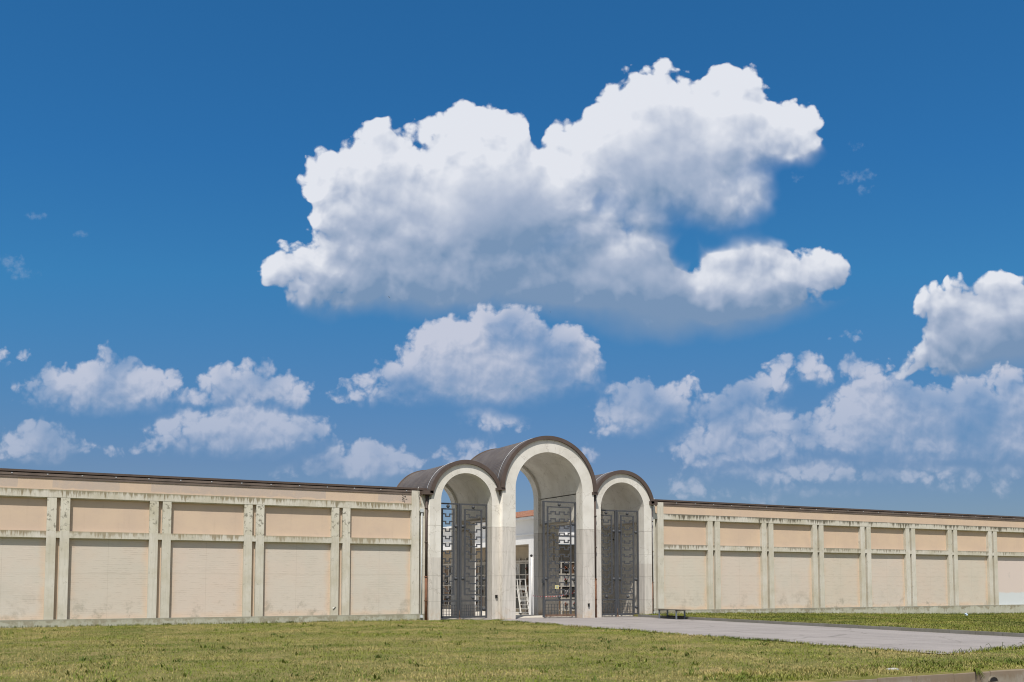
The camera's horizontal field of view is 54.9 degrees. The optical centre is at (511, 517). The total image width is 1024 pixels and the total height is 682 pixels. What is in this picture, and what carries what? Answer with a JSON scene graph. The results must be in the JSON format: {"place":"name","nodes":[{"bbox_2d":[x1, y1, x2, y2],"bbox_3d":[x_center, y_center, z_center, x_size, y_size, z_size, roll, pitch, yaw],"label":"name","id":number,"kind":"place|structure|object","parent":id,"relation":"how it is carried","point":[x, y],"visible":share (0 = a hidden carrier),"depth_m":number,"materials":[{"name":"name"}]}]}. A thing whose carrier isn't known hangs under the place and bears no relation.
{"place":"outdoors","nodes":[
{"label":"outdoors","id":0,"kind":"place"},
{"bbox_2d":[0,613,1023,681],"bbox_3d":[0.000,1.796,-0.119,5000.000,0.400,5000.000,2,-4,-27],"label":"ground","id":1,"kind":"structure","parent":0,"point":[412,679],"depth_m":22.67,"materials":[{"name":"green plant"}]},
{"bbox_2d":[0,468,426,627],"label":"perimeter wall","id":2,"kind":"structure","parent":1,"relation":"on","point":[77,549],"depth_m":40.60,"materials":[{"name":"paint"}]},
{"bbox_2d":[418,487,423,617],"bbox_3d":[-4.185,1.579,44.770,0.151,5.933,0.435,-2,-5,33],"label":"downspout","id":3,"kind":"object","parent":2,"relation":"attached to","point":[421,511],"visible":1,"depth_m":44.84,"materials":[{"name":"white plastic"}]},
{"bbox_2d":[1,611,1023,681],"bbox_3d":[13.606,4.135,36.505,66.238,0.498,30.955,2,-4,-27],"label":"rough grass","id":4,"kind":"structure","parent":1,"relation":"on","point":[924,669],"depth_m":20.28,"materials":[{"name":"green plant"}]},
{"bbox_2d":[638,614,1023,636],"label":"drive kerb","id":5,"kind":"structure","parent":1,"relation":"on","point":[881,627],"depth_m":36.92,"materials":[{"name":"grey concrete"}]},
{"bbox_2d":[647,612,1023,632],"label":"verge grass","id":6,"kind":"structure","parent":1,"relation":"on","point":[976,619],"depth_m":44.74,"materials":[{"name":"green plant"}]},
{"bbox_2d":[653,499,1023,613],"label":"perimeter wall","id":7,"kind":"structure","parent":1,"relation":"on","point":[718,557],"depth_m":56.71,"materials":[{"name":"paint"}]},
{"bbox_2d":[957,642,1023,651],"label":"grass stalks","id":8,"kind":"object","parent":1,"relation":"on","point":[1002,646],"depth_m":25.16,"materials":[{"name":"green plant"}]},
{"bbox_2d":[0,0,1023,544],"label":"sky","id":9,"kind":"structure","parent":0,"point":[770,252],"materials":[{"name":"blue"}]},
{"bbox_2d":[516,579,528,614],"bbox_3d":[0.504,4.828,60.182,0.605,2.164,1.320,2,-4,-27],"label":"rolling ladder","id":10,"kind":"object","parent":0,"point":[519,612],"visible":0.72,"depth_m":59.92,"materials":[{"name":"silver metal"}]},
{"bbox_2d":[441,609,633,618],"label":"courtyard paving","id":11,"kind":"structure","parent":0,"point":[522,615],"depth_m":51.55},
{"bbox_2d":[443,510,574,614],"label":"columbarium","id":12,"kind":"structure","parent":11,"relation":"on","point":[524,539],"depth_m":61.63,"materials":[{"name":"concrete"}]},
{"bbox_2d":[397,436,657,619],"bbox_3d":[0.863,0.589,49.758,13.350,8.810,5.240,2,-4,-27],"label":"gatehouse","id":13,"kind":"object","parent":11,"relation":"on","point":[552,468],"visible":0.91,"depth_m":48.62,"materials":[{"name":"concrete"}]},
{"bbox_2d":[424,495,427,619],"bbox_3d":[-3.902,1.800,44.832,0.162,5.740,0.154,2,-4,-27],"label":"downpipe","id":14,"kind":"object","parent":13,"relation":"attached to","point":[426,541],"visible":0.98,"depth_m":44.80,"materials":[{"name":"metal"}]},
{"bbox_2d":[441,503,458,618],"bbox_3d":[-3.038,1.995,45.719,1.280,5.370,0.166,2,-4,-27],"label":"gate leaf","id":15,"kind":"object","parent":13,"relation":"attached to","point":[453,577],"visible":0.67,"depth_m":45.80,"materials":[{"name":"grey paint"}]},
{"bbox_2d":[459,503,486,617],"bbox_3d":[-1.764,2.038,46.378,1.550,5.370,0.166,2,-4,-27],"label":"gate leaf","id":16,"kind":"object","parent":13,"relation":"attached to","point":[461,526],"visible":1,"depth_m":46.30,"materials":[{"name":"grey paint"}]},
{"bbox_2d":[542,501,576,616],"bbox_3d":[2.381,2.027,48.317,1.990,5.650,0.166,2,-4,-27],"label":"gate leaf","id":17,"kind":"object","parent":13,"relation":"attached to","point":[544,600],"visible":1,"depth_m":48.22,"materials":[{"name":"grey paint"}]},
{"bbox_2d":[594,495,596,617],"bbox_3d":[4.111,1.886,48.694,0.162,6.080,0.154,2,-4,-27],"label":"downpipe","id":18,"kind":"object","parent":13,"relation":"attached to","point":[595,516],"visible":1,"depth_m":48.65,"materials":[{"name":"metal"}]},
{"bbox_2d":[601,509,616,615],"bbox_3d":[4.700,2.270,49.719,1.350,5.350,0.166,2,-4,-27],"label":"gate leaf","id":19,"kind":"object","parent":13,"relation":"attached to","point":[614,578],"visible":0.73,"depth_m":49.84,"materials":[{"name":"grey paint"}]},
{"bbox_2d":[616,510,638,614],"bbox_3d":[5.961,2.313,50.371,1.450,5.350,0.166,2,-4,-27],"label":"gate leaf","id":20,"kind":"object","parent":13,"relation":"attached to","point":[633,574],"visible":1,"depth_m":50.33,"materials":[{"name":"grey paint"}]},
{"bbox_2d":[651,505,653,613],"bbox_3d":[7.170,2.190,50.556,0.162,5.720,0.154,2,-4,-27],"label":"downpipe","id":21,"kind":"object","parent":13,"relation":"attached to","point":[652,562],"visible":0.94,"depth_m":50.49,"materials":[{"name":"metal"}]},
{"bbox_2d":[652,505,654,613],"bbox_3d":[7.296,1.981,50.674,0.140,5.952,0.282,2,-4,-27],"label":"conduit","id":22,"kind":"object","parent":13,"relation":"attached to","point":[653,570],"visible":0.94,"depth_m":50.66,"materials":[{"name":"white plastic"}]},
{"bbox_2d":[441,616,633,619],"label":"threshold paving","id":23,"kind":"structure","parent":0,"point":[539,618],"depth_m":48.71,"materials":[{"name":"grey stone"}]},
{"bbox_2d":[502,617,1023,653],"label":"driveway","id":24,"kind":"structure","parent":0,"point":[906,640],"depth_m":33.21,"materials":[{"name":"concrete"}]},
{"bbox_2d":[656,608,689,618],"bbox_3d":[7.562,4.573,46.764,0.580,0.462,2.200,2,-4,-27],"label":"bench","id":25,"kind":"object","parent":24,"relation":"on","point":[676,616],"visible":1,"depth_m":46.25,"materials":[{"name":"grey stone"}]},
{"label":"front road","id":26,"kind":"structure","parent":0,"visible":0},
{"bbox_2d":[833,669,1023,681],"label":"front kerb","id":27,"kind":"structure","parent":26,"relation":"on","point":[1013,675],"depth_m":18.65,"materials":[{"name":"concrete"}]},
{"bbox_2d":[973,667,984,677],"bbox_3d":[8.886,2.972,18.821,0.235,0.226,0.185,2,-4,-27],"label":"kerb weed","id":28,"kind":"object","parent":27,"relation":"on","point":[979,670],"visible":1,"depth_m":18.81,"materials":[{"name":"green plant"}]},
{"bbox_2d":[988,676,998,680],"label":"drain outlet","id":29,"kind":"object","parent":27,"relation":"attached to","point":[993,678],"visible":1,"depth_m":18.99,"materials":[{"name":"concrete"}]}
]}

